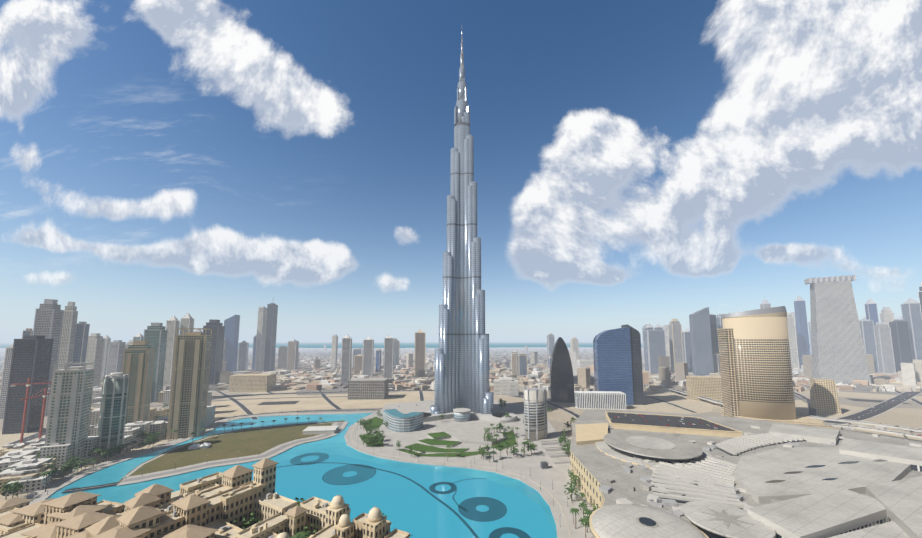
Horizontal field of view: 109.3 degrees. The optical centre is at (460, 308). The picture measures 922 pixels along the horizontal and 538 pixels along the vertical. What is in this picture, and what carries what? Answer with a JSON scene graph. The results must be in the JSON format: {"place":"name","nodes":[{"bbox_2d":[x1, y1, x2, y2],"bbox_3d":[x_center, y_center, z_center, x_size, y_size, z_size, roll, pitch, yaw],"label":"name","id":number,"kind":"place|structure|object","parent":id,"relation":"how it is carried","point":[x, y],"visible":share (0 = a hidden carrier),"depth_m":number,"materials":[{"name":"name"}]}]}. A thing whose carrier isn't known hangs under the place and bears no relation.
{"place":"outdoors","nodes":[
{"label":"outdoors","id":0,"kind":"place"},
{"bbox_2d":[2,336,53,434],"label":"tower","id":1,"kind":"structure","parent":0,"point":[31,357],"depth_m":512.23,"materials":[{"name":"grey glass"}]},
{"bbox_2d":[86,333,104,385],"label":"tower","id":2,"kind":"structure","parent":0,"point":[95,347],"depth_m":854.19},
{"bbox_2d":[122,341,154,423],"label":"tower","id":3,"kind":"structure","parent":0,"point":[138,362],"depth_m":495.21,"materials":[{"name":"concrete"}]},
{"bbox_2d":[124,490,179,511],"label":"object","id":4,"kind":"structure","parent":0,"point":[175,493],"depth_m":301.01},
{"bbox_2d":[234,512,259,529],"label":"tree","id":5,"kind":"object","parent":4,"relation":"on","point":[249,523],"visible":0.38,"depth_m":220.38,"materials":[{"name":"green plant"}]},
{"bbox_2d":[302,524,318,537],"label":"tree","id":6,"kind":"object","parent":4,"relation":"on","point":[309,531],"visible":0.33,"depth_m":209.60,"materials":[{"name":"green plant"}]},
{"bbox_2d":[117,420,348,485],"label":"island lawn","id":7,"kind":"structure","parent":0,"point":[223,449],"depth_m":422.87,"materials":[{"name":"plant"}]},
{"bbox_2d":[188,442,210,449],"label":"tent","id":8,"kind":"object","parent":7,"relation":"on","point":[199,446],"visible":1,"depth_m":431.31,"materials":[{"name":"white fabric"}]},
{"bbox_2d":[303,426,338,434],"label":"low building","id":9,"kind":"structure","parent":7,"relation":"on","point":[308,430],"depth_m":500.11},
{"bbox_2d":[24,411,570,537],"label":"promenade","id":10,"kind":"structure","parent":0,"point":[563,530],"depth_m":368.54,"materials":[{"name":"stone"}]},
{"bbox_2d":[40,471,53,491],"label":"palm","id":11,"kind":"object","parent":10,"relation":"on","point":[46,473],"visible":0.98,"depth_m":307.99,"materials":[{"name":"green plant"}]},
{"bbox_2d":[27,409,576,528],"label":"palm trees","id":12,"kind":"object","parent":10,"relation":"on","point":[292,441],"visible":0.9,"depth_m":358.57,"materials":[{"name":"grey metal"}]},
{"bbox_2d":[292,531,309,537],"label":"tree","id":13,"kind":"object","parent":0,"point":[301,534],"visible":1,"depth_m":202.19,"materials":[{"name":"green plant"}]},
{"bbox_2d":[47,413,556,537],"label":"lake water","id":14,"kind":"structure","parent":0,"point":[335,444],"depth_m":368.48,"materials":[{"name":"liquid"}]},
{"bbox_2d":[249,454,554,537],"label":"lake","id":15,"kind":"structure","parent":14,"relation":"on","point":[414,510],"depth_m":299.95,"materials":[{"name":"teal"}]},
{"bbox_2d":[251,453,530,537],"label":"fountain rings","id":16,"kind":"object","parent":15,"relation":"on","point":[492,513],"visible":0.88,"depth_m":294.25,"materials":[{"name":"teal"}]},
{"bbox_2d":[0,341,810,347],"bbox_3d":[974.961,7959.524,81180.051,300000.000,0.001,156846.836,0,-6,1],"label":"sea","id":17,"kind":"structure","parent":0,"point":[355,344],"depth_m":11595.15,"materials":[{"name":"liquid"}]},
{"bbox_2d":[0,347,921,500],"bbox_3d":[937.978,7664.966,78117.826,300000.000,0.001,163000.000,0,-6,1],"label":"ground","id":18,"kind":"structure","parent":0,"point":[909,414],"depth_m":688.30,"materials":[{"name":"sand"}]},
{"bbox_2d":[0,344,12,418],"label":"tower","id":19,"kind":"structure","parent":18,"relation":"on","point":[5,374],"depth_m":600.45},
{"bbox_2d":[0,480,19,499],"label":"tree","id":20,"kind":"object","parent":18,"relation":"on","point":[10,487],"visible":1,"depth_m":288.29,"materials":[{"name":"green plant"}]},
{"bbox_2d":[22,328,32,338],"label":"tower","id":21,"kind":"structure","parent":18,"relation":"on","point":[28,332],"depth_m":806.21,"materials":[{"name":"grey glass"}]},
{"bbox_2d":[10,378,51,442],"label":"crane","id":22,"kind":"object","parent":18,"relation":"on","point":[28,384],"visible":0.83,"depth_m":450.40,"materials":[{"name":"red"}]},
{"bbox_2d":[20,388,49,438],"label":"crane","id":23,"kind":"object","parent":18,"relation":"on","point":[44,395],"visible":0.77,"depth_m":424.59,"materials":[{"name":"red"}]},
{"bbox_2d":[32,299,63,391],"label":"tower","id":24,"kind":"structure","parent":18,"relation":"on","point":[48,318],"depth_m":698.73,"materials":[{"name":"concrete"}]},
{"bbox_2d":[46,461,57,477],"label":"tree","id":25,"kind":"object","parent":18,"relation":"on","point":[52,466],"visible":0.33,"depth_m":331.39,"materials":[{"name":"green plant"}]},
{"bbox_2d":[59,461,74,474],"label":"tree","id":26,"kind":"object","parent":18,"relation":"on","point":[68,468],"visible":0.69,"depth_m":346.61,"materials":[{"name":"green plant"}]},
{"bbox_2d":[57,302,77,369],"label":"tower","id":27,"kind":"structure","parent":18,"relation":"on","point":[68,332],"depth_m":783.92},
{"bbox_2d":[44,362,94,464],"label":"tower","id":28,"kind":"structure","parent":18,"relation":"on","point":[69,410],"depth_m":376.98,"materials":[{"name":"concrete"}]},
{"bbox_2d":[64,455,80,472],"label":"tree","id":29,"kind":"object","parent":18,"relation":"on","point":[72,460],"visible":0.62,"depth_m":355.42,"materials":[{"name":"green plant"}]},
{"bbox_2d":[72,322,89,366],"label":"tower","id":30,"kind":"structure","parent":18,"relation":"on","point":[81,342],"depth_m":801.80,"materials":[{"name":"grey glass"}]},
{"bbox_2d":[62,482,118,493],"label":"footbridge","id":31,"kind":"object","parent":18,"relation":"on","point":[90,487],"visible":0.92,"depth_m":314.22,"materials":[{"name":"concrete"}]},
{"bbox_2d":[88,446,103,456],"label":"tree","id":32,"kind":"object","parent":18,"relation":"on","point":[95,452],"visible":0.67,"depth_m":393.00,"materials":[{"name":"green plant"}]},
{"bbox_2d":[101,335,110,378],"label":"tower","id":33,"kind":"structure","parent":18,"relation":"on","point":[105,353],"depth_m":1115.29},
{"bbox_2d":[101,449,113,460],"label":"tree","id":34,"kind":"object","parent":18,"relation":"on","point":[107,453],"visible":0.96,"depth_m":385.93,"materials":[{"name":"green plant"}]},
{"bbox_2d":[0,491,217,537],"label":"tiled roofs","id":35,"kind":"structure","parent":18,"relation":"on","point":[74,515],"depth_m":208.33,"materials":[{"name":"tile"}]},
{"bbox_2d":[97,372,129,457],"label":"tower","id":36,"kind":"structure","parent":18,"relation":"on","point":[113,409],"depth_m":408.00,"materials":[{"name":"green glass"}]},
{"bbox_2d":[106,340,125,374],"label":"tower","id":37,"kind":"structure","parent":18,"relation":"on","point":[115,355],"depth_m":953.74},
{"bbox_2d":[110,444,125,457],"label":"tree","id":38,"kind":"object","parent":18,"relation":"on","point":[119,448],"visible":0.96,"depth_m":400.34,"materials":[{"name":"green plant"}]},
{"bbox_2d":[133,333,143,340],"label":"tower","id":39,"kind":"structure","parent":18,"relation":"on","point":[138,337],"depth_m":1116.38,"materials":[{"name":"white glass"}]},
{"bbox_2d":[136,429,150,442],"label":"tree","id":40,"kind":"object","parent":18,"relation":"on","point":[144,433],"visible":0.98,"depth_m":456.84,"materials":[{"name":"green plant"}]},
{"bbox_2d":[143,323,167,401],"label":"tower","id":41,"kind":"structure","parent":18,"relation":"on","point":[155,335],"depth_m":774.41,"materials":[{"name":"grey glass"}]},
{"bbox_2d":[163,316,179,384],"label":"tower","id":42,"kind":"structure","parent":18,"relation":"on","point":[172,323],"depth_m":969.62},
{"bbox_2d":[180,313,193,334],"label":"tower","id":43,"kind":"structure","parent":18,"relation":"on","point":[187,320],"depth_m":991.49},
{"bbox_2d":[166,328,211,439],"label":"tower","id":44,"kind":"structure","parent":18,"relation":"on","point":[189,387],"depth_m":486.04,"materials":[{"name":"concrete"}]},
{"bbox_2d":[203,319,224,384],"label":"tower","id":45,"kind":"structure","parent":18,"relation":"on","point":[217,327],"depth_m":966.26,"materials":[{"name":"grey glass"}]},
{"bbox_2d":[222,338,225,361],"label":"tower","id":46,"kind":"structure","parent":18,"relation":"on","point":[224,348],"depth_m":1369.09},
{"bbox_2d":[224,315,239,371],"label":"tower","id":47,"kind":"structure","parent":18,"relation":"on","point":[231,333],"depth_m":1383.07,"materials":[{"name":"blue glass"}]},
{"bbox_2d":[237,341,248,370],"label":"tower","id":48,"kind":"structure","parent":18,"relation":"on","point":[243,356],"depth_m":1407.73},
{"bbox_2d":[85,458,409,537],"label":"old town buildings","id":49,"kind":"structure","parent":18,"relation":"on","point":[222,502],"depth_m":213.58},
{"bbox_2d":[229,374,276,391],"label":"block","id":50,"kind":"structure","parent":18,"relation":"on","point":[252,382],"depth_m":911.98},
{"bbox_2d":[252,334,256,369],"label":"tower","id":51,"kind":"structure","parent":18,"relation":"on","point":[254,352],"depth_m":1549.44,"materials":[{"name":"blue glass"}]},
{"bbox_2d":[255,306,266,370],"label":"tower","id":52,"kind":"structure","parent":18,"relation":"on","point":[260,339],"depth_m":1450.41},
{"bbox_2d":[264,303,277,371],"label":"tower","id":53,"kind":"structure","parent":18,"relation":"on","point":[270,339],"depth_m":1448.24,"materials":[{"name":"grey glass"}]},
{"bbox_2d":[277,346,287,369],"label":"tower","id":54,"kind":"structure","parent":18,"relation":"on","point":[282,357],"depth_m":1470.91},
{"bbox_2d":[287,339,298,369],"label":"tower","id":55,"kind":"structure","parent":18,"relation":"on","point":[292,354],"depth_m":1459.58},
{"bbox_2d":[211,392,431,419],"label":"sand plots","id":56,"kind":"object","parent":18,"relation":"on","point":[232,408],"visible":0.5,"depth_m":742.79,"materials":[{"name":"sand"}]},
{"bbox_2d":[348,378,388,399],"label":"building","id":57,"kind":"structure","parent":56,"relation":"on","point":[368,388],"depth_m":793.26,"materials":[{"name":"concrete"}]},
{"bbox_2d":[0,364,658,495],"bbox_3d":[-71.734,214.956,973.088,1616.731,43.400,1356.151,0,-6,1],"label":"buildings","id":58,"kind":"structure","parent":18,"relation":"on","point":[22,462],"depth_m":382.23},
{"bbox_2d":[331,335,337,368],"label":"tower","id":59,"kind":"structure","parent":18,"relation":"on","point":[334,353],"depth_m":1534.75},
{"bbox_2d":[341,334,351,385],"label":"tower","id":60,"kind":"structure","parent":18,"relation":"on","point":[346,357],"depth_m":1004.92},
{"bbox_2d":[352,348,362,367],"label":"tower","id":61,"kind":"structure","parent":18,"relation":"on","point":[356,351],"depth_m":1611.99,"materials":[{"name":"grey glass"}]},
{"bbox_2d":[354,354,362,372],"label":"tower","id":62,"kind":"structure","parent":18,"relation":"on","point":[358,363],"depth_m":1323.51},
{"bbox_2d":[362,337,373,376],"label":"tower","id":63,"kind":"structure","parent":18,"relation":"on","point":[368,352],"depth_m":1225.76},
{"bbox_2d":[375,349,380,371],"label":"tower","id":64,"kind":"structure","parent":18,"relation":"on","point":[378,362],"depth_m":1360.61,"materials":[{"name":"blue glass"}]},
{"bbox_2d":[384,335,393,378],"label":"tower","id":65,"kind":"structure","parent":18,"relation":"on","point":[388,353],"depth_m":1113.13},
{"bbox_2d":[393,338,399,365],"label":"tower","id":66,"kind":"structure","parent":18,"relation":"on","point":[396,350],"depth_m":1711.84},
{"bbox_2d":[383,409,423,431],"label":"curved glass building","id":67,"kind":"structure","parent":18,"relation":"on","point":[397,420],"depth_m":517.92,"materials":[{"name":"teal glass"}]},
{"bbox_2d":[414,329,425,376],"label":"tower","id":68,"kind":"structure","parent":18,"relation":"on","point":[419,361],"depth_m":1198.32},
{"bbox_2d":[0,345,921,391],"bbox_3d":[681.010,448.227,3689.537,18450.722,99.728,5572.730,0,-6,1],"label":"lowrise building","id":69,"kind":"structure","parent":18,"relation":"on","point":[908,377],"depth_m":1142.23,"materials":[{"name":"concrete"}]},
{"bbox_2d":[430,37,493,413],"bbox_3d":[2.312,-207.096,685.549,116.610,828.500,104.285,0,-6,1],"label":"skyscraper","id":70,"kind":"structure","parent":18,"relation":"on","point":[462,366],"depth_m":631.59,"materials":[{"name":"grey"}]},
{"bbox_2d":[419,408,516,422],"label":"burj podium","id":71,"kind":"object","parent":18,"relation":"on","point":[461,414],"visible":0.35,"depth_m":579.71,"materials":[{"name":"white concrete"}]},
{"bbox_2d":[494,377,517,395],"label":"block","id":72,"kind":"structure","parent":18,"relation":"on","point":[505,386],"depth_m":852.16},
{"bbox_2d":[511,351,517,376],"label":"tower","id":73,"kind":"structure","parent":18,"relation":"on","point":[514,357],"depth_m":1234.88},
{"bbox_2d":[518,353,526,375],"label":"tower","id":74,"kind":"structure","parent":18,"relation":"on","point":[522,363],"depth_m":1288.86,"materials":[{"name":"grey glass"}]},
{"bbox_2d":[524,386,547,440],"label":"cylindrical tower","id":75,"kind":"structure","parent":18,"relation":"on","point":[535,415],"depth_m":468.35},
{"bbox_2d":[549,337,573,402],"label":"skyscraper","id":76,"kind":"structure","parent":18,"relation":"on","point":[561,383],"depth_m":761.55,"materials":[{"name":"grey glass"}]},
{"bbox_2d":[570,337,578,359],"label":"tower","id":77,"kind":"structure","parent":18,"relation":"on","point":[574,346],"depth_m":1822.05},
{"bbox_2d":[576,360,593,367],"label":"block","id":78,"kind":"structure","parent":18,"relation":"on","point":[583,363],"depth_m":1511.03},
{"bbox_2d":[574,391,626,409],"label":"block","id":79,"kind":"structure","parent":18,"relation":"on","point":[599,399],"depth_m":684.60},
{"bbox_2d":[621,324,643,404],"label":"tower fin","id":80,"kind":"object","parent":18,"relation":"on","point":[637,375],"visible":0.54,"depth_m":734.95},
{"bbox_2d":[642,323,666,374],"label":"tower","id":81,"kind":"structure","parent":18,"relation":"on","point":[654,344],"depth_m":1318.38,"materials":[{"name":"grey glass"}]},
{"bbox_2d":[668,319,683,371],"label":"tower","id":82,"kind":"structure","parent":18,"relation":"on","point":[675,339],"depth_m":1328.78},
{"bbox_2d":[682,331,692,371],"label":"tower","id":83,"kind":"structure","parent":18,"relation":"on","point":[686,341],"depth_m":1425.30,"materials":[{"name":"grey glass"}]},
{"bbox_2d":[689,307,713,375],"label":"tower","id":84,"kind":"structure","parent":18,"relation":"on","point":[701,345],"depth_m":1218.88,"materials":[{"name":"grey glass"}]},
{"bbox_2d":[686,376,722,401],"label":"block","id":85,"kind":"structure","parent":18,"relation":"on","point":[710,387],"depth_m":777.64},
{"bbox_2d":[710,314,718,368],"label":"tower","id":86,"kind":"structure","parent":18,"relation":"on","point":[713,327],"depth_m":1271.94,"materials":[{"name":"grey glass"}]},
{"bbox_2d":[713,353,720,371],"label":"tower","id":87,"kind":"structure","parent":18,"relation":"on","point":[716,361],"depth_m":1220.33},
{"bbox_2d":[716,316,722,349],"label":"tower","id":88,"kind":"structure","parent":18,"relation":"on","point":[719,322],"depth_m":1319.86,"materials":[{"name":"grey glass"}]},
{"bbox_2d":[570,409,921,537],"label":"shopping mall","id":89,"kind":"structure","parent":18,"relation":"on","point":[729,477],"depth_m":267.32,"materials":[{"name":"beige concrete"}]},
{"bbox_2d":[760,294,770,308],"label":"tower","id":90,"kind":"structure","parent":18,"relation":"on","point":[765,303],"depth_m":1727.21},
{"bbox_2d":[717,306,832,428],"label":"hotel tower","id":91,"kind":"structure","parent":18,"relation":"on","point":[755,367],"depth_m":566.19,"materials":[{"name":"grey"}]},
{"bbox_2d":[787,312,798,367],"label":"tower","id":92,"kind":"structure","parent":18,"relation":"on","point":[792,342],"depth_m":1602.22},
{"bbox_2d":[794,295,810,368],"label":"tower","id":93,"kind":"structure","parent":18,"relation":"on","point":[801,326],"depth_m":1666.29,"materials":[{"name":"blue glass"}]},
{"bbox_2d":[808,320,811,354],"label":"tower","id":94,"kind":"structure","parent":18,"relation":"on","point":[809,324],"depth_m":2319.22,"materials":[{"name":"grey glass"}]},
{"bbox_2d":[810,379,841,413],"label":"block","id":95,"kind":"structure","parent":18,"relation":"on","point":[824,398],"depth_m":648.52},
{"bbox_2d":[804,275,870,383],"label":"tower","id":96,"kind":"structure","parent":18,"relation":"on","point":[838,351],"depth_m":1024.55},
{"bbox_2d":[859,319,879,372],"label":"tower","id":97,"kind":"structure","parent":18,"relation":"on","point":[868,334],"depth_m":1319.00,"materials":[{"name":"grey glass"}]},
{"bbox_2d":[864,298,878,324],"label":"tower","id":98,"kind":"structure","parent":18,"relation":"on","point":[871,310],"depth_m":1399.29,"materials":[{"name":"blue glass"}]},
{"bbox_2d":[874,322,895,373],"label":"tower","id":99,"kind":"structure","parent":18,"relation":"on","point":[885,352],"depth_m":1288.85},
{"bbox_2d":[880,307,894,326],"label":"tower","id":100,"kind":"structure","parent":18,"relation":"on","point":[886,315],"depth_m":1464.11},
{"bbox_2d":[889,320,912,371],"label":"tower","id":101,"kind":"structure","parent":18,"relation":"on","point":[901,341],"depth_m":1264.71,"materials":[{"name":"grey glass"}]},
{"bbox_2d":[901,298,921,359],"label":"tower","id":102,"kind":"structure","parent":18,"relation":"on","point":[910,311],"depth_m":1268.61,"materials":[{"name":"grey glass"}]},
{"bbox_2d":[918,282,921,317],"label":"tower","id":103,"kind":"structure","parent":18,"relation":"on","point":[920,295],"depth_m":1245.97,"materials":[{"name":"blue glass"}]},
{"bbox_2d":[0,0,921,340],"label":"sky","id":104,"kind":"structure","parent":0,"point":[638,163],"materials":[{"name":"blue"}]},
{"bbox_2d":[1,368,921,446],"bbox_3d":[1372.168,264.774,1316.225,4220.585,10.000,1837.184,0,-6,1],"label":"city roads","id":105,"kind":"structure","parent":0,"point":[877,410],"depth_m":649.39,"materials":[{"name":"asphalt"}]},
{"bbox_2d":[18,390,921,442],"bbox_3d":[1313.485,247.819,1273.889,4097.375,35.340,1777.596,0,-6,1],"label":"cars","id":106,"kind":"object","parent":105,"relation":"on","point":[650,415],"visible":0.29,"depth_m":476.81,"materials":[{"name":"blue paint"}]},
{"bbox_2d":[351,400,592,537],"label":"paved plaza","id":107,"kind":"structure","parent":0,"point":[527,465],"depth_m":415.26,"materials":[{"name":"stone"}]},
{"bbox_2d":[359,417,570,468],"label":"burj park terraces","id":108,"kind":"object","parent":107,"relation":"on","point":[434,443],"visible":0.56,"depth_m":448.62,"materials":[{"name":"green plant"}]},
{"bbox_2d":[525,441,537,455],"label":"tree","id":109,"kind":"object","parent":107,"relation":"on","point":[532,446],"visible":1,"depth_m":404.57,"materials":[{"name":"green plant"}]},
{"bbox_2d":[564,482,579,500],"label":"tree","id":110,"kind":"object","parent":107,"relation":"on","point":[570,490],"visible":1,"depth_m":289.49,"materials":[{"name":"green plant"}]},
{"bbox_2d":[570,508,579,528],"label":"palm","id":111,"kind":"object","parent":107,"relation":"on","point":[575,510],"visible":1,"depth_m":247.30,"materials":[{"name":"green plant"}]},
{"bbox_2d":[569,477,580,488],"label":"tree","id":112,"kind":"object","parent":107,"relation":"on","point":[573,481],"visible":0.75,"depth_m":309.69,"materials":[{"name":"green plant"}]},
{"bbox_2d":[578,499,587,513],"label":"tree","id":113,"kind":"object","parent":107,"relation":"on","point":[583,503],"visible":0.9,"depth_m":267.74,"materials":[{"name":"green plant"}]},
{"bbox_2d":[580,518,588,537],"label":"palm","id":114,"kind":"object","parent":107,"relation":"on","point":[585,521],"visible":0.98,"depth_m":233.02,"materials":[{"name":"green plant"}]},
{"bbox_2d":[150,362,921,419],"bbox_3d":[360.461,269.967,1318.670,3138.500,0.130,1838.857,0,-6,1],"label":"city minor roads","id":115,"kind":"structure","parent":0,"point":[245,409],"depth_m":766.60,"materials":[{"name":"asphalt"}]},
{"bbox_2d":[547,333,554,361],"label":"tower","id":116,"kind":"structure","parent":0,"point":[550,341],"depth_m":2129.83,"materials":[{"name":"grey glass"}]},
{"bbox_2d":[593,327,633,404],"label":"blue tower","id":117,"kind":"structure","parent":0,"point":[612,360],"depth_m":740.47,"materials":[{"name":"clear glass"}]},
{"bbox_2d":[662,325,668,344],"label":"tower","id":118,"kind":"structure","parent":0,"point":[665,327],"depth_m":2137.10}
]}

